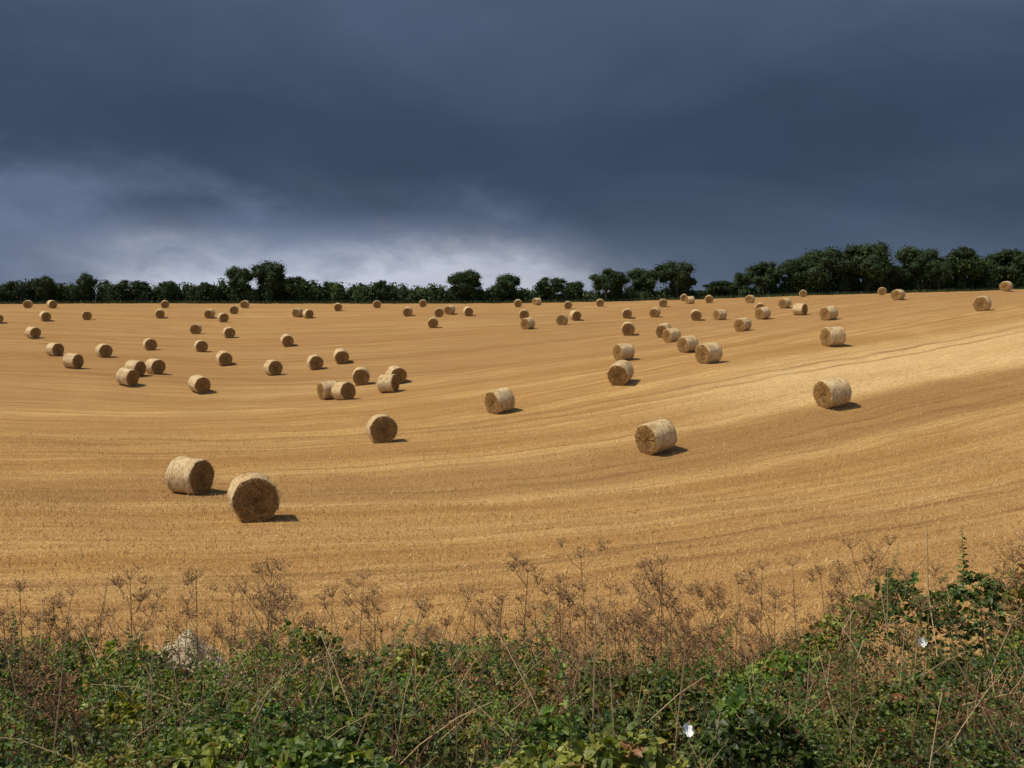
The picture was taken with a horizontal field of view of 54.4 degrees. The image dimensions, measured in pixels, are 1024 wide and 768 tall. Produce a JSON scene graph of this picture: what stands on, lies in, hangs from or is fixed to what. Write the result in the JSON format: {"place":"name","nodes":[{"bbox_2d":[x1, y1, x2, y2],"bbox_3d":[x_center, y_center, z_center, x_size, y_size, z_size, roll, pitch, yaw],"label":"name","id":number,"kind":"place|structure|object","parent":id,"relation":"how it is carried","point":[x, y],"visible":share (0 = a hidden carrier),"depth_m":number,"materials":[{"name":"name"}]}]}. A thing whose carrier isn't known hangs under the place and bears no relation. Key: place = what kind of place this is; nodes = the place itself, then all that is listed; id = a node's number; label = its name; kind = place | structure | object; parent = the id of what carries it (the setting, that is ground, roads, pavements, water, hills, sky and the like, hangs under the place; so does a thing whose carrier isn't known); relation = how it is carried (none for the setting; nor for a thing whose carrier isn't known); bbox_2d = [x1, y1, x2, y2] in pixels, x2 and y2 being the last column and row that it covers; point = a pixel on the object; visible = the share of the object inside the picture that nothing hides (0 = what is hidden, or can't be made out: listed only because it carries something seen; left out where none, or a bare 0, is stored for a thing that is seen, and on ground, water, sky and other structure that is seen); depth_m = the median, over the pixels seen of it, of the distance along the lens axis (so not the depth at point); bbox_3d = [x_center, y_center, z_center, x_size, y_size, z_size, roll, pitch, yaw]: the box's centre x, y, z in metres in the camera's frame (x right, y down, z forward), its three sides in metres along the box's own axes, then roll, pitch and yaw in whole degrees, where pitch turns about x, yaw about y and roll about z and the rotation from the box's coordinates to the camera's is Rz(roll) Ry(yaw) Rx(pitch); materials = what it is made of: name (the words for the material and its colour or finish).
{"place":"outdoors","nodes":[
{"label":"outdoors","id":0,"kind":"place"},
{"bbox_2d":[0,289,1023,767],"bbox_3d":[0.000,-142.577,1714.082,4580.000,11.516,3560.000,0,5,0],"label":"stubble field ground","id":1,"kind":"structure","parent":0,"point":[458,361],"depth_m":43.56,"materials":[{"name":"plant"}]},
{"bbox_2d":[0,612,62,754],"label":"dried hogweed","id":2,"kind":"object","parent":1,"relation":"on","point":[10,629],"visible":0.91,"depth_m":7.49,"materials":[{"name":"plant"}]},
{"bbox_2d":[9,663,57,758],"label":"dried hogweed","id":3,"kind":"object","parent":1,"relation":"on","point":[25,679],"visible":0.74,"depth_m":7.19,"materials":[{"name":"plant"}]},
{"bbox_2d":[15,589,71,761],"bbox_3d":[-3.916,2.642,8.384,0.678,1.919,0.324,2,5,25],"label":"dried hogweed","id":4,"kind":"object","parent":1,"relation":"on","point":[56,603],"visible":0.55,"depth_m":8.29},
{"bbox_2d":[30,276,58,299],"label":"oak tree","id":5,"kind":"object","parent":1,"relation":"on","point":[48,283],"visible":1,"depth_m":209.78,"materials":[{"name":"green plant"}]},
{"bbox_2d":[26,667,86,760],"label":"dried hogweed","id":6,"kind":"object","parent":1,"relation":"on","point":[48,700],"visible":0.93,"depth_m":6.34,"materials":[{"name":"plant"}]},
{"bbox_2d":[41,585,80,731],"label":"dried hogweed","id":7,"kind":"object","parent":1,"relation":"on","point":[56,615],"visible":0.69,"depth_m":11.07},
{"bbox_2d":[61,353,83,368],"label":"hay bale","id":8,"kind":"object","parent":1,"relation":"on","point":[73,360],"visible":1,"depth_m":92.28},
{"bbox_2d":[48,613,105,745],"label":"dried hogweed","id":9,"kind":"object","parent":1,"relation":"on","point":[73,628],"visible":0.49,"depth_m":9.57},
{"bbox_2d":[68,272,97,302],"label":"oak tree","id":10,"kind":"object","parent":1,"relation":"on","point":[85,281],"visible":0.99,"depth_m":210.04,"materials":[{"name":"green plant"}]},
{"bbox_2d":[116,366,138,385],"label":"hay bale","id":11,"kind":"object","parent":1,"relation":"on","point":[127,376],"visible":1,"depth_m":82.97},
{"bbox_2d":[104,565,155,737],"bbox_3d":[-3.669,2.807,9.604,0.486,2.167,0.334,-2,5,-24],"label":"dried hogweed","id":12,"kind":"object","parent":1,"relation":"on","point":[139,599],"visible":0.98,"depth_m":9.57,"materials":[{"name":"plant"}]},
{"bbox_2d":[113,279,148,300],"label":"oak tree","id":13,"kind":"object","parent":1,"relation":"on","point":[124,287],"visible":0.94,"depth_m":210.87,"materials":[{"name":"green plant"}]},
{"bbox_2d":[121,586,166,718],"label":"dried hogweed","id":14,"kind":"object","parent":1,"relation":"on","point":[147,625],"visible":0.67,"depth_m":10.85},
{"bbox_2d":[145,357,165,373],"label":"hay bale","id":15,"kind":"object","parent":1,"relation":"on","point":[154,365],"visible":0.98,"depth_m":89.13},
{"bbox_2d":[153,280,177,301],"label":"oak tree","id":16,"kind":"object","parent":1,"relation":"on","point":[165,289],"visible":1,"depth_m":210.22,"materials":[{"name":"green plant"}]},
{"bbox_2d":[166,589,203,767],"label":"dried hogweed","id":17,"kind":"object","parent":1,"relation":"on","point":[187,614],"visible":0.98,"depth_m":9.47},
{"bbox_2d":[120,629,256,728],"bbox_3d":[-4.408,4.013,13.569,2.220,1.356,1.484,0,5,0],"label":"rock","id":18,"kind":"object","parent":1,"relation":"on","point":[189,640],"visible":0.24,"depth_m":13.44,"materials":[{"name":"stone"}]},
{"bbox_2d":[164,456,215,494],"bbox_3d":[-12.563,3.550,38.833,1.469,1.552,1.613,4,6,26],"label":"hay bale","id":19,"kind":"object","parent":1,"relation":"on","point":[188,475],"visible":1,"depth_m":38.39},
{"bbox_2d":[180,566,217,665],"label":"dried hogweed","id":20,"kind":"object","parent":1,"relation":"on","point":[196,611],"visible":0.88,"depth_m":10.62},
{"bbox_2d":[187,374,210,393],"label":"hay bale","id":21,"kind":"object","parent":1,"relation":"on","point":[198,383],"visible":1,"depth_m":81.20},
{"bbox_2d":[207,581,240,711],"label":"dried hogweed","id":22,"kind":"object","parent":1,"relation":"on","point":[223,631],"visible":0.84,"depth_m":10.92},
{"bbox_2d":[224,265,254,301],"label":"oak tree","id":23,"kind":"object","parent":1,"relation":"on","point":[237,277],"visible":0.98,"depth_m":210.83,"materials":[{"name":"green plant"}]},
{"bbox_2d":[226,472,280,521],"bbox_3d":[-7.861,3.405,30.223,1.623,1.514,1.469,-2,3,-21],"label":"hay bale","id":24,"kind":"object","parent":1,"relation":"on","point":[253,496],"visible":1,"depth_m":29.67},
{"bbox_2d":[232,556,292,660],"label":"dried hogweed","id":25,"kind":"object","parent":1,"relation":"on","point":[259,572],"visible":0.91,"depth_m":9.01,"materials":[{"name":"plant"}]},
{"bbox_2d":[229,581,300,689],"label":"dried hogweed","id":26,"kind":"object","parent":1,"relation":"on","point":[277,600],"visible":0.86,"depth_m":7.78,"materials":[{"name":"plant"}]},
{"bbox_2d":[239,568,295,663],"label":"dried hogweed","id":27,"kind":"object","parent":1,"relation":"on","point":[261,609],"visible":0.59,"depth_m":10.90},
{"bbox_2d":[248,260,289,301],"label":"oak tree","id":28,"kind":"object","parent":1,"relation":"on","point":[270,273],"visible":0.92,"depth_m":211.51,"materials":[{"name":"green plant"}]},
{"bbox_2d":[263,359,282,375],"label":"hay bale","id":29,"kind":"object","parent":1,"relation":"on","point":[273,367],"visible":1,"depth_m":90.72},
{"bbox_2d":[250,628,338,720],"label":"dried hogweed","id":30,"kind":"object","parent":1,"relation":"on","point":[272,652],"visible":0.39,"depth_m":6.88,"materials":[{"name":"plant"}]},
{"bbox_2d":[283,276,310,300],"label":"oak tree","id":31,"kind":"object","parent":1,"relation":"on","point":[290,284],"visible":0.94,"depth_m":210.93,"materials":[{"name":"green plant"}]},
{"bbox_2d":[316,380,336,399],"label":"hay bale","id":32,"kind":"object","parent":1,"relation":"on","point":[323,388],"visible":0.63,"depth_m":76.19},
{"bbox_2d":[315,583,358,672],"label":"dried hogweed","id":33,"kind":"object","parent":1,"relation":"on","point":[329,594],"visible":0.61,"depth_m":10.12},
{"bbox_2d":[330,381,355,399],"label":"hay bale","id":34,"kind":"object","parent":1,"relation":"on","point":[344,390],"visible":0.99,"depth_m":74.92},
{"bbox_2d":[339,567,381,685],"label":"dried hogweed","id":35,"kind":"object","parent":1,"relation":"on","point":[367,597],"visible":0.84,"depth_m":11.22,"materials":[{"name":"plant"}]},
{"bbox_2d":[351,366,369,384],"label":"hay bale","id":36,"kind":"object","parent":1,"relation":"on","point":[360,375],"visible":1,"depth_m":81.40},
{"bbox_2d":[341,652,399,734],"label":"dried hogweed","id":37,"kind":"object","parent":1,"relation":"on","point":[371,661],"visible":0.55,"depth_m":7.51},
{"bbox_2d":[346,595,400,654],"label":"dried hogweed","id":38,"kind":"object","parent":1,"relation":"on","point":[368,613],"visible":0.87,"depth_m":11.68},
{"bbox_2d":[365,413,398,442],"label":"hay bale","id":39,"kind":"object","parent":1,"relation":"on","point":[381,428],"visible":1,"depth_m":48.81},
{"bbox_2d":[377,373,399,392],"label":"hay bale","id":40,"kind":"object","parent":1,"relation":"on","point":[388,382],"visible":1,"depth_m":77.00},
{"bbox_2d":[414,583,482,759],"bbox_3d":[-0.571,2.668,8.655,0.708,1.954,0.393,2,5,26],"label":"dried hogweed","id":41,"kind":"object","parent":1,"relation":"on","point":[426,634],"visible":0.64,"depth_m":8.60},
{"bbox_2d":[444,269,483,299],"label":"oak tree","id":42,"kind":"object","parent":1,"relation":"on","point":[463,280],"visible":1,"depth_m":209.95,"materials":[{"name":"green plant"}]},
{"bbox_2d":[449,602,521,767],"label":"dried hogweed","id":43,"kind":"object","parent":1,"relation":"on","point":[459,668],"visible":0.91,"depth_m":7.70,"materials":[{"name":"plant"}]},
{"bbox_2d":[475,588,508,712],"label":"dried hogweed","id":44,"kind":"object","parent":1,"relation":"on","point":[497,603],"visible":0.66,"depth_m":10.74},
{"bbox_2d":[484,386,515,413],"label":"hay bale","id":45,"kind":"object","parent":1,"relation":"on","point":[498,400],"visible":1,"depth_m":59.01},
{"bbox_2d":[489,273,521,301],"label":"oak tree","id":46,"kind":"object","parent":1,"relation":"on","point":[505,283],"visible":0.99,"depth_m":210.12,"materials":[{"name":"green plant"}]},
{"bbox_2d":[0,524,1023,767],"bbox_3d":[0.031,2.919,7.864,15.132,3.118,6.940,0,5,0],"label":"bramble hedge","id":47,"kind":"object","parent":1,"relation":"on","point":[651,753],"visible":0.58,"depth_m":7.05,"materials":[{"name":"green plant"}]},
{"bbox_2d":[0,527,1023,767],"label":"nettle patch","id":48,"kind":"object","parent":1,"relation":"on","point":[566,731],"visible":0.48,"depth_m":6.63,"materials":[{"name":"green plant"}]},
{"bbox_2d":[0,272,1023,302],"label":"distant hedgerow","id":49,"kind":"object","parent":1,"relation":"on","point":[106,291],"visible":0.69,"depth_m":212.06,"materials":[{"name":"green plant"}]},
{"bbox_2d":[0,607,1023,767],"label":"dry grass","id":50,"kind":"structure","parent":1,"relation":"on","point":[663,747],"depth_m":10.53,"materials":[{"name":"plant"}]},
{"bbox_2d":[0,287,1023,303],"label":"field margin grass","id":51,"kind":"structure","parent":1,"relation":"on","point":[439,301],"depth_m":208.08,"materials":[{"name":"plant"}]},
{"bbox_2d":[2,613,1023,728],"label":"grass seed heads","id":52,"kind":"object","parent":1,"relation":"on","point":[676,654],"depth_m":10.60,"materials":[{"name":"plant"}]},
{"bbox_2d":[506,549,549,720],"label":"dried hogweed","id":53,"kind":"object","parent":1,"relation":"on","point":[536,576],"visible":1,"depth_m":9.68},
{"bbox_2d":[514,599,558,701],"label":"dried hogweed","id":54,"kind":"object","parent":1,"relation":"on","point":[542,604],"visible":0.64,"depth_m":11.69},
{"bbox_2d":[510,658,586,719],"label":"dried hogweed","id":55,"kind":"object","parent":1,"relation":"on","point":[570,674],"visible":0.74,"depth_m":7.10,"materials":[{"name":"plant"}]},
{"bbox_2d":[532,276,567,300],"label":"oak tree","id":56,"kind":"object","parent":1,"relation":"on","point":[557,285],"visible":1,"depth_m":210.63,"materials":[{"name":"green plant"}]},
{"bbox_2d":[527,577,595,704],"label":"dried hogweed","id":57,"kind":"object","parent":1,"relation":"on","point":[579,589],"visible":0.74,"depth_m":10.84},
{"bbox_2d":[538,569,596,711],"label":"dried hogweed","id":58,"kind":"object","parent":1,"relation":"on","point":[560,594],"visible":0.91,"depth_m":8.78,"materials":[{"name":"plant"}]},
{"bbox_2d":[540,620,595,739],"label":"dried hogweed","id":59,"kind":"object","parent":1,"relation":"on","point":[555,699],"visible":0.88,"depth_m":6.18,"materials":[{"name":"plant"}]},
{"bbox_2d":[554,537,610,740],"bbox_3d":[0.667,2.648,9.510,0.543,2.409,0.509,0,5,0],"label":"dried hogweed","id":60,"kind":"object","parent":1,"relation":"on","point":[583,611],"visible":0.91,"depth_m":9.44,"materials":[{"name":"plant"}]},
{"bbox_2d":[588,268,632,299],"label":"oak tree","id":61,"kind":"object","parent":1,"relation":"on","point":[607,280],"visible":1,"depth_m":207.62,"materials":[{"name":"green plant"}]},
{"bbox_2d":[606,358,633,385],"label":"hay bale","id":62,"kind":"object","parent":1,"relation":"on","point":[619,373],"visible":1,"depth_m":62.73},
{"bbox_2d":[612,343,634,360],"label":"hay bale","id":63,"kind":"object","parent":1,"relation":"on","point":[623,351],"visible":0.97,"depth_m":82.19},
{"bbox_2d":[589,591,663,703],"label":"dried hogweed","id":64,"kind":"object","parent":1,"relation":"on","point":[650,612],"visible":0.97,"depth_m":7.39,"materials":[{"name":"plant"}]},
{"bbox_2d":[599,557,659,670],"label":"dried hogweed","id":65,"kind":"object","parent":1,"relation":"on","point":[638,589],"visible":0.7,"depth_m":11.55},
{"bbox_2d":[607,606,660,679],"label":"dried hogweed","id":66,"kind":"object","parent":1,"relation":"on","point":[628,637],"visible":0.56,"depth_m":9.24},
{"bbox_2d":[626,267,659,293],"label":"oak tree","id":67,"kind":"object","parent":1,"relation":"on","point":[643,279],"visible":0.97,"depth_m":212.09,"materials":[{"name":"green plant"}]},
{"bbox_2d":[629,580,665,671],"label":"dried hogweed","id":68,"kind":"object","parent":1,"relation":"on","point":[653,607],"visible":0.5,"depth_m":11.09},
{"bbox_2d":[631,571,677,670],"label":"dried hogweed","id":69,"kind":"object","parent":1,"relation":"on","point":[657,624],"visible":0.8,"depth_m":9.41,"materials":[{"name":"plant"}]},
{"bbox_2d":[634,418,677,454],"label":"hay bale","id":70,"kind":"object","parent":1,"relation":"on","point":[655,436],"visible":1,"depth_m":43.47},
{"bbox_2d":[646,552,685,730],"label":"dried hogweed","id":71,"kind":"object","parent":1,"relation":"on","point":[662,579],"visible":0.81,"depth_m":10.35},
{"bbox_2d":[653,260,698,297],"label":"oak tree","id":72,"kind":"object","parent":1,"relation":"on","point":[678,277],"visible":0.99,"depth_m":209.54,"materials":[{"name":"green plant"}]},
{"bbox_2d":[640,556,717,749],"bbox_3d":[1.587,2.732,9.511,0.561,2.174,0.657,-4,6,-39],"label":"dried hogweed","id":73,"kind":"object","parent":1,"relation":"on","point":[676,601],"visible":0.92,"depth_m":9.43,"materials":[{"name":"plant"}]},
{"bbox_2d":[656,615,712,741],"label":"dried hogweed","id":74,"kind":"object","parent":1,"relation":"on","point":[676,651],"visible":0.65,"depth_m":10.37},
{"bbox_2d":[676,335,697,352],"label":"hay bale","id":75,"kind":"object","parent":1,"relation":"on","point":[687,343],"visible":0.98,"depth_m":84.95},
{"bbox_2d":[670,606,708,671],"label":"dried hogweed","id":76,"kind":"object","parent":1,"relation":"on","point":[689,617],"visible":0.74,"depth_m":10.60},
{"bbox_2d":[681,579,728,660],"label":"dried hogweed","id":77,"kind":"object","parent":1,"relation":"on","point":[705,605],"visible":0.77,"depth_m":12.14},
{"bbox_2d":[695,342,722,363],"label":"hay bale","id":78,"kind":"object","parent":1,"relation":"on","point":[709,352],"visible":1,"depth_m":67.00},
{"bbox_2d":[691,581,742,659],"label":"dried hogweed","id":79,"kind":"object","parent":1,"relation":"on","point":[703,589],"visible":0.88,"depth_m":12.12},
{"bbox_2d":[702,280,738,296],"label":"oak tree","id":80,"kind":"object","parent":1,"relation":"on","point":[723,287],"visible":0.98,"depth_m":211.27,"materials":[{"name":"green plant"}]},
{"bbox_2d":[716,602,744,676],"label":"dried hogweed","id":81,"kind":"object","parent":1,"relation":"on","point":[727,625],"visible":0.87,"depth_m":9.51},
{"bbox_2d":[732,272,753,290],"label":"oak tree","id":82,"kind":"object","parent":1,"relation":"on","point":[743,280],"visible":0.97,"depth_m":212.09,"materials":[{"name":"green plant"}]},
{"bbox_2d":[733,570,766,664],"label":"dried hogweed","id":83,"kind":"object","parent":1,"relation":"on","point":[741,580],"visible":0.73,"depth_m":11.45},
{"bbox_2d":[737,630,789,694],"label":"dried hogweed","id":84,"kind":"object","parent":1,"relation":"on","point":[758,638],"visible":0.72,"depth_m":9.27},
{"bbox_2d":[744,261,785,294],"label":"oak tree","id":85,"kind":"object","parent":1,"relation":"on","point":[761,273],"visible":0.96,"depth_m":212.08,"materials":[{"name":"green plant"}]},
{"bbox_2d":[737,585,800,693],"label":"dried hogweed","id":86,"kind":"object","parent":1,"relation":"on","point":[756,620],"visible":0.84,"depth_m":9.48,"materials":[{"name":"plant"}]},
{"bbox_2d":[776,256,814,292],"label":"oak tree","id":87,"kind":"object","parent":1,"relation":"on","point":[795,270],"visible":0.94,"depth_m":211.24,"materials":[{"name":"green plant"}]},
{"bbox_2d":[778,669,841,723],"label":"dried hogweed","id":88,"kind":"object","parent":1,"relation":"on","point":[815,679],"visible":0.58,"depth_m":7.91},
{"bbox_2d":[798,246,849,294],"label":"oak tree","id":89,"kind":"object","parent":1,"relation":"on","point":[818,274],"visible":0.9,"depth_m":209.74,"materials":[{"name":"green plant"}]},
{"bbox_2d":[805,562,850,734],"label":"dried hogweed","id":90,"kind":"object","parent":1,"relation":"on","point":[819,573],"visible":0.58,"depth_m":10.48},
{"bbox_2d":[812,377,852,408],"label":"hay bale","id":91,"kind":"object","parent":1,"relation":"on","point":[831,393],"visible":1,"depth_m":49.32},
{"bbox_2d":[819,325,846,346],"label":"hay bale","id":92,"kind":"object","parent":1,"relation":"on","point":[832,336],"visible":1,"depth_m":71.67},
{"bbox_2d":[822,597,877,738],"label":"dried hogweed","id":93,"kind":"object","parent":1,"relation":"on","point":[861,612],"visible":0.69,"depth_m":9.12,"materials":[{"name":"plant"}]},
{"bbox_2d":[825,568,884,767],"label":"dried hogweed","id":94,"kind":"object","parent":1,"relation":"on","point":[842,599],"visible":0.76,"depth_m":9.47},
{"bbox_2d":[825,659,890,750],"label":"dried hogweed","id":95,"kind":"object","parent":1,"relation":"on","point":[853,710],"visible":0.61,"depth_m":7.09,"materials":[{"name":"plant"}]},
{"bbox_2d":[819,534,900,691],"bbox_3d":[3.352,2.716,9.864,0.783,2.548,0.444,3,6,34],"label":"dried hogweed","id":96,"kind":"object","parent":1,"relation":"on","point":[865,561],"visible":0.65,"depth_m":9.75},
{"bbox_2d":[831,536,896,759],"bbox_3d":[3.293,2.575,9.308,0.634,2.368,0.321,0,5,0],"label":"dried hogweed","id":97,"kind":"object","parent":1,"relation":"on","point":[838,561],"visible":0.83,"depth_m":9.24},
{"bbox_2d":[833,240,896,291],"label":"oak tree","id":98,"kind":"object","parent":1,"relation":"on","point":[871,263],"visible":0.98,"depth_m":207.71,"materials":[{"name":"green plant"}]},
{"bbox_2d":[885,264,912,289],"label":"oak tree","id":99,"kind":"object","parent":1,"relation":"on","point":[902,274],"visible":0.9,"depth_m":210.37,"materials":[{"name":"green plant"}]},
{"bbox_2d":[867,622,944,767],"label":"dried hogweed","id":100,"kind":"object","parent":1,"relation":"on","point":[915,644],"visible":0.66,"depth_m":7.67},
{"bbox_2d":[884,592,941,763],"bbox_3d":[3.207,2.564,8.031,0.453,1.828,0.387,0,5,0],"label":"dried hogweed","id":101,"kind":"object","parent":1,"relation":"on","point":[900,638],"visible":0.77,"depth_m":7.99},
{"bbox_2d":[893,245,939,285],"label":"oak tree","id":102,"kind":"object","parent":1,"relation":"on","point":[915,260],"visible":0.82,"depth_m":211.32,"materials":[{"name":"green plant"}]},
{"bbox_2d":[923,259,956,289],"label":"oak tree","id":103,"kind":"object","parent":1,"relation":"on","point":[942,274],"visible":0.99,"depth_m":209.72,"materials":[{"name":"green plant"}]},
{"bbox_2d":[933,246,990,279],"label":"oak tree","id":104,"kind":"object","parent":1,"relation":"on","point":[969,262],"visible":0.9,"depth_m":209.03,"materials":[{"name":"green plant"}]},
{"bbox_2d":[972,296,992,310],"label":"hay bale","id":105,"kind":"object","parent":1,"relation":"on","point":[981,303],"visible":0.98,"depth_m":92.61},
{"bbox_2d":[981,248,1023,278],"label":"oak tree","id":106,"kind":"object","parent":1,"relation":"on","point":[1009,261],"visible":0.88,"depth_m":212.40,"materials":[{"name":"green plant"}]},
{"bbox_2d":[983,541,1023,756],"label":"dried hogweed","id":107,"kind":"object","parent":1,"relation":"on","point":[1014,561],"visible":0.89,"depth_m":8.40,"materials":[{"name":"plant"}]},
{"bbox_2d":[0,0,1023,301],"label":"sky","id":108,"kind":"structure","parent":0,"point":[409,142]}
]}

